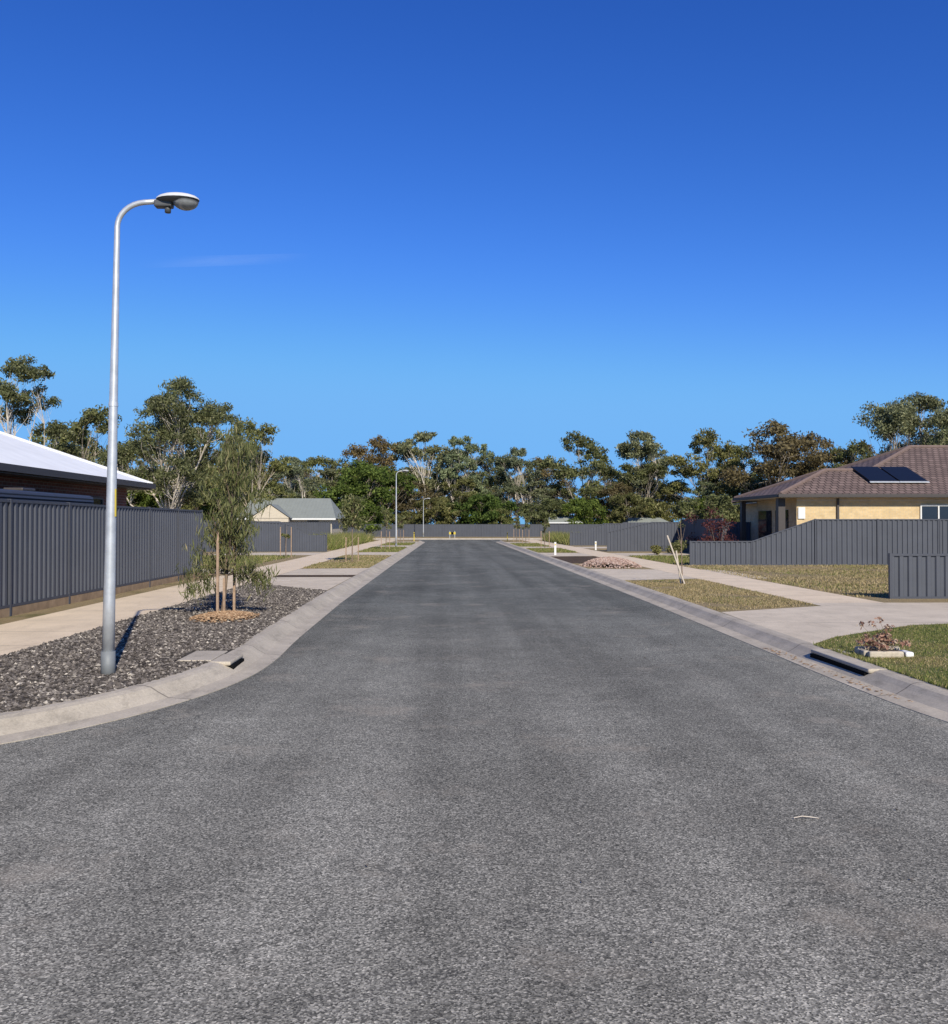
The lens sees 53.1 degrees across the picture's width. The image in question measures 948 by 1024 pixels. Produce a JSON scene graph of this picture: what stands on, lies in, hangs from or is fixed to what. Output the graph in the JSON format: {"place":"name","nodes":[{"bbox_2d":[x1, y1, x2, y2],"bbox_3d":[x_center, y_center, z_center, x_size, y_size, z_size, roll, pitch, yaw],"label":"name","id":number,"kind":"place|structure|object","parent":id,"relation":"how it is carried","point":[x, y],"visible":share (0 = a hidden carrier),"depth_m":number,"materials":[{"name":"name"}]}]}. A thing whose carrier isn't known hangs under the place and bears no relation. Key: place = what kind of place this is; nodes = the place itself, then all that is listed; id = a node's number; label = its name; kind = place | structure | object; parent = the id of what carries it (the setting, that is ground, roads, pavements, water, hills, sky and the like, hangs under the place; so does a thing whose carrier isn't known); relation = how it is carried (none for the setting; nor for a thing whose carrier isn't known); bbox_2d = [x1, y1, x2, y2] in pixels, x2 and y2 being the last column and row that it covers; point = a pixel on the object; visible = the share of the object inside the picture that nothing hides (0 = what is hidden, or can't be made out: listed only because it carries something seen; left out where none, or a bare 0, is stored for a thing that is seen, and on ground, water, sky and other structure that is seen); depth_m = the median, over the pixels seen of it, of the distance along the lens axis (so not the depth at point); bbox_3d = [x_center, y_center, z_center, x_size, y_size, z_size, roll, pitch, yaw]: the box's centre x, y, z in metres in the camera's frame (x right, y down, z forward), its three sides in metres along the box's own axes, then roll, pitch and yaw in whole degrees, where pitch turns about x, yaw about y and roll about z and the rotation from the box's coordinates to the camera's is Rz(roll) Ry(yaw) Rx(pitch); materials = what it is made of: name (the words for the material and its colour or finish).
{"place":"outdoors","nodes":[
{"label":"outdoors","id":0,"kind":"place"},
{"bbox_2d":[0,354,83,457],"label":"gum tree","id":1,"kind":"object","parent":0,"point":[20,370],"visible":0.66,"depth_m":69.39,"materials":[{"name":"green plant"}]},
{"bbox_2d":[49,403,163,495],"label":"gum tree","id":2,"kind":"object","parent":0,"point":[92,415],"visible":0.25,"depth_m":78.42,"materials":[{"name":"green plant"}]},
{"bbox_2d":[91,376,242,508],"bbox_3d":[-20.339,-3.308,64.883,8.385,11.926,8.863,0,-1,31],"label":"gum tree","id":3,"kind":"object","parent":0,"point":[176,429],"visible":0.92,"depth_m":63.39,"materials":[{"name":"green plant"}]},
{"bbox_2d":[0,540,418,624],"bbox_3d":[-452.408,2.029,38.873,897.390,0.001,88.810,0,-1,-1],"label":"verge ground","id":4,"kind":"structure","parent":0,"point":[9,619],"depth_m":20.86,"materials":[{"name":"brown plant"}]},
{"bbox_2d":[0,488,93,503],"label":"rainwater tank","id":5,"kind":"object","parent":4,"relation":"on","point":[28,494],"visible":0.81,"depth_m":19.71,"materials":[{"name":"metal"}]},
{"bbox_2d":[0,476,126,505],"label":"wall side","id":6,"kind":"structure","parent":4,"relation":"on","point":[55,487],"depth_m":25.84,"materials":[{"name":"red brick"}]},
{"bbox_2d":[0,471,151,489],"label":"soffit","id":7,"kind":"structure","parent":6,"relation":"on","point":[9,474],"depth_m":24.83,"materials":[{"name":"white paint"}]},
{"bbox_2d":[0,433,146,483],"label":"roof","id":8,"kind":"structure","parent":7,"relation":"on","point":[14,451],"depth_m":26.54,"materials":[{"name":"white metal"}]},
{"bbox_2d":[0,431,152,482],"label":"ridge caps","id":9,"kind":"object","parent":8,"relation":"attached to","point":[48,448],"visible":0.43,"depth_m":29.63,"materials":[{"name":"white paint"}]},
{"bbox_2d":[0,463,155,488],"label":"fascia side","id":10,"kind":"structure","parent":7,"relation":"on","point":[6,467],"depth_m":24.38,"materials":[{"name":"grey metal"}]},
{"bbox_2d":[27,430,103,454],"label":"gum tree","id":11,"kind":"object","parent":4,"relation":"on","point":[41,440],"visible":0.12,"depth_m":85.86,"materials":[{"name":"green plant"}]},
{"bbox_2d":[0,499,202,617],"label":"boundary fence","id":12,"kind":"object","parent":4,"relation":"on","point":[52,554],"visible":0.85,"depth_m":18.65,"materials":[{"name":"metal"}]},
{"bbox_2d":[0,583,326,712],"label":"gravel bed","id":13,"kind":"object","parent":4,"relation":"on","point":[90,688],"visible":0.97,"depth_m":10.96,"materials":[{"name":"grey gravel"}]},
{"bbox_2d":[100,192,198,674],"bbox_3d":[-3.295,-0.779,9.652,0.974,4.951,0.280,0,-1,-1],"label":"street lamp","id":14,"kind":"object","parent":13,"relation":"on","point":[168,201],"visible":0.98,"depth_m":9.61,"materials":[{"name":"metal"}]},
{"bbox_2d":[188,610,259,622],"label":"straw mulch","id":15,"kind":"object","parent":13,"relation":"on","point":[232,614],"visible":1,"depth_m":15.06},
{"bbox_2d":[174,416,279,610],"bbox_3d":[-4.176,0.068,15.973,1.769,3.430,1.277,0,-1,-1],"label":"young street tree","id":16,"kind":"object","parent":13,"relation":"on","point":[229,535],"visible":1,"depth_m":15.93,"materials":[{"name":"green plant"}]},
{"bbox_2d":[143,426,230,509],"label":"gum tree","id":17,"kind":"object","parent":4,"relation":"on","point":[219,438],"visible":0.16,"depth_m":88.05,"materials":[{"name":"green plant"}]},
{"bbox_2d":[0,540,394,654],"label":"footpath","id":18,"kind":"structure","parent":4,"relation":"on","point":[19,635],"depth_m":16.50,"materials":[{"name":"concrete"}]},
{"bbox_2d":[203,521,326,551],"bbox_3d":[-19.758,1.341,52.513,23.154,1.732,0.068,0,-1,-1],"label":"boundary fence","id":19,"kind":"object","parent":4,"relation":"on","point":[267,539],"visible":0.21,"depth_m":52.73,"materials":[{"name":"metal"}]},
{"bbox_2d":[252,518,289,521],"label":"front wall","id":20,"kind":"structure","parent":4,"relation":"on","point":[275,519],"depth_m":78.33,"materials":[{"name":"beige paint"}]},
{"bbox_2d":[253,505,288,517],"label":"front gable end","id":21,"kind":"structure","parent":20,"relation":"on","point":[275,513],"depth_m":78.32,"materials":[{"name":"beige paint"}]},
{"bbox_2d":[237,518,335,519],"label":"gutter","id":22,"kind":"object","parent":20,"relation":"attached to","point":[309,518],"visible":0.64,"depth_m":79.19,"materials":[{"name":"white paint"}]},
{"bbox_2d":[280,527,291,556],"bbox_3d":[-8.687,1.399,43.798,0.538,1.493,0.346,0,-1,-19],"label":"staked sapling","id":23,"kind":"object","parent":4,"relation":"on","point":[286,535],"visible":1,"depth_m":43.76,"materials":[{"name":"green plant"}]},
{"bbox_2d":[251,519,341,535],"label":"walls","id":24,"kind":"structure","parent":4,"relation":"on","point":[335,528],"depth_m":81.05,"materials":[{"name":"beige brick"}]},
{"bbox_2d":[253,504,291,517],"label":"front gable roof","id":25,"kind":"structure","parent":24,"relation":"on","point":[278,507],"depth_m":79.30,"materials":[{"name":"metal"}]},
{"bbox_2d":[242,498,344,518],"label":"roof","id":26,"kind":"structure","parent":24,"relation":"on","point":[310,507],"depth_m":81.81,"materials":[{"name":"metal"}]},
{"bbox_2d":[253,577,350,589],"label":"driveway","id":27,"kind":"structure","parent":4,"relation":"on","point":[325,583],"depth_m":25.18,"materials":[{"name":"concrete"}]},
{"bbox_2d":[282,522,330,535],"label":"boundary fence","id":28,"kind":"object","parent":4,"relation":"on","point":[322,527],"visible":0.16,"depth_m":75.69,"materials":[{"name":"metal"}]},
{"bbox_2d":[274,575,354,576],"bbox_3d":[-4.683,1.881,27.870,2.300,0.001,1.200,0,-1,-1],"label":"mulch bed","id":29,"kind":"object","parent":4,"relation":"on","point":[314,575],"visible":1,"depth_m":27.86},
{"bbox_2d":[281,568,367,574],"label":"driveway","id":30,"kind":"structure","parent":4,"relation":"on","point":[344,571],"depth_m":30.52,"materials":[{"name":"concrete"}]},
{"bbox_2d":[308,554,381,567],"bbox_3d":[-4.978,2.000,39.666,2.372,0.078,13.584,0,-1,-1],"label":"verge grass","id":31,"kind":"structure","parent":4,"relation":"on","point":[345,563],"depth_m":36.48,"materials":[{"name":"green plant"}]},
{"bbox_2d":[303,555,390,567],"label":"dry grass","id":32,"kind":"structure","parent":4,"relation":"on","point":[355,562],"depth_m":37.10,"materials":[{"name":"plant"}]},
{"bbox_2d":[337,493,367,561],"bbox_3d":[-4.946,0.645,38.555,1.267,2.861,1.247,0,-1,-1],"label":"staked sapling","id":33,"kind":"object","parent":4,"relation":"on","point":[351,519],"visible":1,"depth_m":38.47,"materials":[{"name":"green plant"}]},
{"bbox_2d":[349,552,397,554],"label":"driveway","id":34,"kind":"structure","parent":4,"relation":"on","point":[376,553],"depth_m":49.41,"materials":[{"name":"concrete"}]},
{"bbox_2d":[381,506,394,548],"bbox_3d":[-5.299,0.938,56.837,0.893,2.755,0.856,-1,-1,37],"label":"staked sapling","id":35,"kind":"object","parent":4,"relation":"on","point":[387,517],"visible":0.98,"depth_m":56.84,"materials":[{"name":"green plant"}]},
{"bbox_2d":[397,514,404,542],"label":"staked sapling","id":36,"kind":"object","parent":4,"relation":"on","point":[399,519],"visible":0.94,"depth_m":73.85,"materials":[{"name":"green plant"}]},
{"bbox_2d":[395,470,408,545],"bbox_3d":[-4.780,-0.207,62.909,0.904,5.201,0.280,0,-1,-1],"label":"street lamp","id":37,"kind":"object","parent":4,"relation":"on","point":[396,509],"visible":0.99,"depth_m":62.86,"materials":[{"name":"metal"}]},
{"bbox_2d":[203,542,688,567],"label":"verge grass","id":38,"kind":"structure","parent":4,"relation":"on","point":[669,559],"depth_m":45.02,"materials":[{"name":"green plant"}]},
{"bbox_2d":[313,530,578,549],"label":"tall grass","id":39,"kind":"structure","parent":4,"relation":"on","point":[334,542],"depth_m":71.65,"materials":[{"name":"green plant"}]},
{"bbox_2d":[212,416,295,513],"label":"gum tree","id":40,"kind":"object","parent":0,"point":[272,467],"visible":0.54,"depth_m":84.80,"materials":[{"name":"green plant"}]},
{"bbox_2d":[214,552,323,554],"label":"driveway","id":41,"kind":"structure","parent":0,"point":[283,553],"depth_m":49.41,"materials":[{"name":"concrete"}]},
{"bbox_2d":[374,537,541,537],"bbox_3d":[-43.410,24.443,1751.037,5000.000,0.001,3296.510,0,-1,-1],"label":"ground","id":42,"kind":"structure","parent":0,"point":[460,537],"depth_m":110.09,"materials":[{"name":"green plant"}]},
{"bbox_2d":[310,459,418,523],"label":"broad leaf tree","id":43,"kind":"object","parent":42,"relation":"on","point":[350,482],"visible":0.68,"depth_m":119.30,"materials":[{"name":"green plant"}]},
{"bbox_2d":[342,524,600,536],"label":"boundary fence","id":44,"kind":"object","parent":42,"relation":"on","point":[467,530],"visible":0.29,"depth_m":116.00,"materials":[{"name":"metal"}]},
{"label":"walls","id":45,"kind":"object","parent":42,"relation":"on","visible":0},
{"bbox_2d":[548,517,580,521],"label":"roof","id":46,"kind":"structure","parent":45,"relation":"on","point":[559,519],"depth_m":118.56,"materials":[{"name":"metal"}]},
{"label":"walls","id":47,"kind":"object","parent":42,"relation":"on","visible":0},
{"bbox_2d":[625,518,667,521],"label":"roof","id":48,"kind":"structure","parent":47,"relation":"on","point":[646,520],"depth_m":118.73,"materials":[{"name":"metal"}]},
{"bbox_2d":[0,540,947,1023],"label":"road","id":49,"kind":"structure","parent":0,"point":[428,732],"depth_m":5.06,"materials":[{"name":"grey asphalt"}]},
{"bbox_2d":[0,540,424,743],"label":"kerb","id":50,"kind":"structure","parent":49,"relation":"on","point":[265,648],"depth_m":9.29,"materials":[{"name":"concrete"}]},
{"bbox_2d":[178,651,243,669],"bbox_3d":[-2.983,1.714,10.858,0.635,0.136,0.900,0,-1,-1],"label":"storm drain","id":51,"kind":"object","parent":50,"relation":"in","point":[233,661],"visible":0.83,"depth_m":10.73,"materials":[{"name":"concrete"}]},
{"bbox_2d":[497,540,947,721],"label":"kerb","id":52,"kind":"structure","parent":49,"relation":"on","point":[929,699],"depth_m":12.36,"materials":[{"name":"concrete"}]},
{"bbox_2d":[765,648,913,701],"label":"leaf litter","id":53,"kind":"object","parent":52,"relation":"on","point":[834,675],"visible":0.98,"depth_m":10.22,"materials":[{"name":"brown plant"}]},
{"bbox_2d":[810,649,886,675],"bbox_3d":[4.248,1.712,10.687,0.355,0.136,1.600,0,-1,-1],"label":"storm drain","id":54,"kind":"object","parent":52,"relation":"on","point":[850,663],"visible":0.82,"depth_m":10.58,"materials":[{"name":"concrete"}]},
{"bbox_2d":[0,0,947,523],"label":"sky","id":55,"kind":"structure","parent":0,"point":[503,225],"materials":[{"name":"blue"}]},
{"bbox_2d":[612,553,688,555],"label":"driveway","id":56,"kind":"structure","parent":0,"point":[641,554],"depth_m":47.77,"materials":[{"name":"concrete"}]},
{"bbox_2d":[502,540,947,643],"bbox_3d":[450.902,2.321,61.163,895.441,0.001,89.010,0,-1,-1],"label":"verge ground","id":57,"kind":"structure","parent":0,"point":[872,598],"depth_m":24.39,"materials":[{"name":"green plant"}]},
{"bbox_2d":[512,517,521,541],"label":"staked sapling","id":58,"kind":"object","parent":57,"relation":"on","point":[516,523],"visible":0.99,"depth_m":83.08,"materials":[{"name":"green plant"}]},
{"bbox_2d":[521,514,530,542],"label":"staked sapling","id":59,"kind":"object","parent":57,"relation":"on","point":[526,518],"visible":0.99,"depth_m":73.09,"materials":[{"name":"green plant"}]},
{"bbox_2d":[542,518,549,547],"bbox_3d":[4.399,1.333,58.100,0.615,2.004,0.722,0,-1,-1],"label":"staked sapling","id":60,"kind":"object","parent":57,"relation":"on","point":[546,525],"visible":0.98,"depth_m":58.10,"materials":[{"name":"green plant"}]},
{"bbox_2d":[541,553,591,555],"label":"driveway","id":61,"kind":"structure","parent":57,"relation":"on","point":[566,554],"depth_m":47.77,"materials":[{"name":"concrete"}]},
{"bbox_2d":[551,556,599,562],"bbox_3d":[4.777,2.054,41.108,2.190,0.001,8.000,0,-1,-1],"label":"mulch bed","id":62,"kind":"object","parent":57,"relation":"on","point":[576,559],"visible":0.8,"depth_m":42.16,"materials":[{"name":"brown soil"}]},
{"bbox_2d":[570,523,621,545],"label":"boundary fence","id":63,"kind":"object","parent":57,"relation":"on","point":[591,536],"visible":0.27,"depth_m":68.21,"materials":[{"name":"metal"}]},
{"bbox_2d":[579,557,641,568],"bbox_3d":[4.992,1.817,34.706,2.262,0.382,4.435,0,-1,-1],"label":"gravel mound","id":64,"kind":"object","parent":57,"relation":"on","point":[614,561],"visible":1,"depth_m":33.60,"materials":[{"name":"beige gravel"}]},
{"bbox_2d":[590,569,695,579],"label":"driveway","id":65,"kind":"structure","parent":57,"relation":"on","point":[636,574],"depth_m":28.69,"materials":[{"name":"concrete"}]},
{"bbox_2d":[650,545,663,554],"bbox_3d":[9.197,1.914,47.705,0.615,0.561,0.911,0,-1,-1],"label":"garden shrub","id":66,"kind":"object","parent":57,"relation":"on","point":[656,549],"visible":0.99,"depth_m":47.51,"materials":[{"name":"green plant"}]},
{"bbox_2d":[665,543,683,553],"bbox_3d":[10.199,1.869,48.197,0.892,0.633,1.082,0,-1,24],"label":"garden shrub","id":67,"kind":"object","parent":57,"relation":"on","point":[675,547],"visible":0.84,"depth_m":48.16,"materials":[{"name":"green plant"}]},
{"bbox_2d":[667,519,684,582],"bbox_3d":[5.144,1.014,24.123,0.517,1.697,0.201,0,-1,-1],"label":"bare sapling","id":68,"kind":"object","parent":57,"relation":"on","point":[680,572],"visible":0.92,"depth_m":24.11,"materials":[{"name":"beige plant"}]},
{"bbox_2d":[607,522,750,551],"bbox_3d":[15.082,1.383,53.377,15.254,1.672,0.068,0,-1,-1],"label":"boundary fence","id":69,"kind":"object","parent":57,"relation":"on","point":[633,536],"visible":0.27,"depth_m":53.24,"materials":[{"name":"metal"}]},
{"bbox_2d":[681,518,723,551],"bbox_3d":[11.783,1.259,49.245,0.068,1.812,7.954,0,-1,-1],"label":"boundary fence","id":70,"kind":"object","parent":57,"relation":"on","point":[697,528],"visible":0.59,"depth_m":50.13,"materials":[{"name":"metal"}]},
{"bbox_2d":[524,540,882,602],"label":"footpath","id":71,"kind":"structure","parent":57,"relation":"on","point":[799,594],"depth_m":24.74,"materials":[{"name":"concrete"}]},
{"bbox_2d":[683,507,723,540],"bbox_3d":[12.157,0.956,50.361,2.179,2.515,2.100,0,-1,-1],"label":"red leaf shrub","id":72,"kind":"object","parent":57,"relation":"on","point":[711,511],"visible":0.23,"depth_m":50.23,"materials":[{"name":"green plant"}]},
{"bbox_2d":[632,578,794,604],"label":"verge grass","id":73,"kind":"structure","parent":57,"relation":"on","point":[710,589],"depth_m":21.06,"materials":[{"name":"plant"}]},
{"bbox_2d":[697,518,738,540],"bbox_3d":[11.143,1.192,43.082,1.980,1.850,1.542,0,-1,30],"label":"red leaf shrub","id":74,"kind":"object","parent":57,"relation":"on","point":[723,527],"visible":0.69,"depth_m":43.07,"materials":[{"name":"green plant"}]},
{"bbox_2d":[626,579,813,610],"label":"dry grass","id":75,"kind":"structure","parent":57,"relation":"on","point":[689,591],"depth_m":20.42,"materials":[{"name":"beige plant"}]},
{"bbox_2d":[740,501,745,540],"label":"porch pier","id":76,"kind":"structure","parent":57,"relation":"on","point":[742,520],"depth_m":46.55,"materials":[{"name":"brick"}]},
{"bbox_2d":[746,504,756,540],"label":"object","id":77,"kind":"structure","parent":57,"relation":"on","point":[751,513],"depth_m":53.07,"materials":[{"name":"beige brick"}]},
{"bbox_2d":[757,498,794,538],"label":"wall side","id":78,"kind":"structure","parent":57,"relation":"on","point":[767,505],"depth_m":44.20,"materials":[{"name":"beige brick"}]},
{"bbox_2d":[758,511,771,538],"bbox_3d":[13.952,1.020,45.450,0.048,2.150,1.800,0,-1,-1],"label":"side door","id":79,"kind":"structure","parent":78,"relation":"attached to","point":[764,523],"depth_m":45.45,"materials":[{"name":"black glass"}]},
{"bbox_2d":[775,510,788,532],"bbox_3d":[14.009,0.915,43.152,0.048,2.000,1.600,0,-1,-1],"label":"side window","id":80,"kind":"structure","parent":78,"relation":"attached to","point":[786,520],"depth_m":42.54,"materials":[{"name":"black glass"}]},
{"bbox_2d":[776,498,784,531],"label":"porch pier","id":81,"kind":"structure","parent":57,"relation":"on","point":[780,514],"depth_m":41.35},
{"bbox_2d":[689,519,947,564],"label":"boundary fence","id":82,"kind":"object","parent":57,"relation":"on","point":[844,541],"visible":0.87,"depth_m":35.33,"materials":[{"name":"metal"}]},
{"bbox_2d":[795,498,947,525],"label":"wall front","id":83,"kind":"structure","parent":57,"relation":"on","point":[867,509],"depth_m":41.44,"materials":[{"name":"beige brick"}]},
{"bbox_2d":[798,507,804,518],"bbox_3d":[14.280,0.041,41.325,0.300,0.500,0.050,0,-1,-1],"label":"meter box","id":84,"kind":"object","parent":83,"relation":"attached to","point":[801,512],"visible":1,"depth_m":41.30,"materials":[{"name":"white paint"}]},
{"bbox_2d":[738,497,947,500],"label":"soffit","id":85,"kind":"structure","parent":83,"relation":"on","point":[764,499],"depth_m":40.98,"materials":[{"name":"brown"}]},
{"bbox_2d":[733,494,777,500],"bbox_3d":[13.050,-0.668,44.099,0.118,0.130,6.500,0,-1,-1],"label":"gutter side","id":86,"kind":"object","parent":85,"relation":"on","point":[757,497],"visible":1,"depth_m":43.63,"materials":[{"name":"grey metal"}]},
{"bbox_2d":[734,448,947,501],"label":"roof","id":87,"kind":"structure","parent":85,"relation":"on","point":[930,465],"depth_m":43.17,"materials":[{"name":"tile"}]},
{"bbox_2d":[731,445,947,503],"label":"ridge caps","id":88,"kind":"object","parent":87,"relation":"attached to","point":[842,468],"visible":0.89,"depth_m":45.95,"materials":[{"name":"brown tile"}]},
{"bbox_2d":[851,467,896,480],"bbox_3d":[18.306,-1.742,43.394,1.250,0.790,2.000,0,-1,-1],"label":"solar panel","id":89,"kind":"object","parent":87,"relation":"on","point":[873,473],"visible":1,"depth_m":43.27,"materials":[{"name":"blue glass"}]},
{"bbox_2d":[880,467,926,480],"bbox_3d":[19.655,-1.742,43.427,1.250,0.790,2.000,0,-1,-1],"label":"solar panel","id":90,"kind":"object","parent":87,"relation":"attached to","point":[902,474],"visible":1,"depth_m":43.31,"materials":[{"name":"blue glass"}]},
{"bbox_2d":[778,494,947,496],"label":"gutter front","id":91,"kind":"object","parent":85,"relation":"on","point":[862,495],"visible":1,"depth_m":40.82,"materials":[{"name":"metal"}]},
{"bbox_2d":[797,498,947,500],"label":"wall band","id":92,"kind":"object","parent":83,"relation":"attached to","point":[873,499],"depth_m":41.44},
{"bbox_2d":[922,506,947,518],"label":"window glass","id":93,"kind":"object","parent":83,"relation":"attached to","point":[929,512],"visible":0.33,"depth_m":41.49,"materials":[{"name":"blue glass"}]},
{"bbox_2d":[888,553,947,598],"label":"boundary fence","id":94,"kind":"object","parent":57,"relation":"on","point":[917,576],"visible":1,"depth_m":19.41,"materials":[{"name":"metal"}]},
{"bbox_2d":[682,564,887,596],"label":"dry grass","id":95,"kind":"structure","parent":0,"point":[882,579],"depth_m":27.01,"materials":[{"name":"plant"}]},
{"bbox_2d":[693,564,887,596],"bbox_3d":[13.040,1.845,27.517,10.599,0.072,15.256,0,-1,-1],"label":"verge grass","id":96,"kind":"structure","parent":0,"point":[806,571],"depth_m":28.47,"materials":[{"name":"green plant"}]},
{"bbox_2d":[722,603,947,643],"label":"driveway","id":97,"kind":"structure","parent":0,"point":[820,623],"depth_m":15.44,"materials":[{"name":"concrete"}]},
{"bbox_2d":[813,623,947,688],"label":"lawn","id":98,"kind":"structure","parent":0,"point":[910,659],"depth_m":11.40,"materials":[{"name":"green plant"}]},
{"bbox_2d":[855,617,913,657],"bbox_3d":[4.726,1.441,10.955,0.608,0.444,0.444,0,-1,-1],"label":"garden planter","id":99,"kind":"object","parent":98,"relation":"on","point":[883,649],"visible":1,"depth_m":10.91,"materials":[{"name":"concrete"}]},
{"label":"ground","id":100,"kind":"structure","parent":0,"visible":0},
{"bbox_2d":[374,538,542,539],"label":"kerb","id":101,"kind":"structure","parent":100,"relation":"on","point":[459,538],"depth_m":103.15,"materials":[{"name":"concrete"}]},
{"bbox_2d":[77,418,933,530],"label":"distant trees","id":102,"kind":"object","parent":100,"relation":"on","point":[473,497],"visible":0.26,"depth_m":126.18,"materials":[{"name":"green plant"}]},
{"bbox_2d":[852,391,947,454],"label":"gum tree","id":103,"kind":"object","parent":100,"relation":"on","point":[890,421],"visible":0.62,"depth_m":95.30,"materials":[{"name":"green plant"}]},
{"bbox_2d":[908,415,947,444],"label":"gum tree","id":104,"kind":"object","parent":100,"relation":"on","point":[939,434],"visible":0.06,"depth_m":96.88,"materials":[{"name":"green plant"}]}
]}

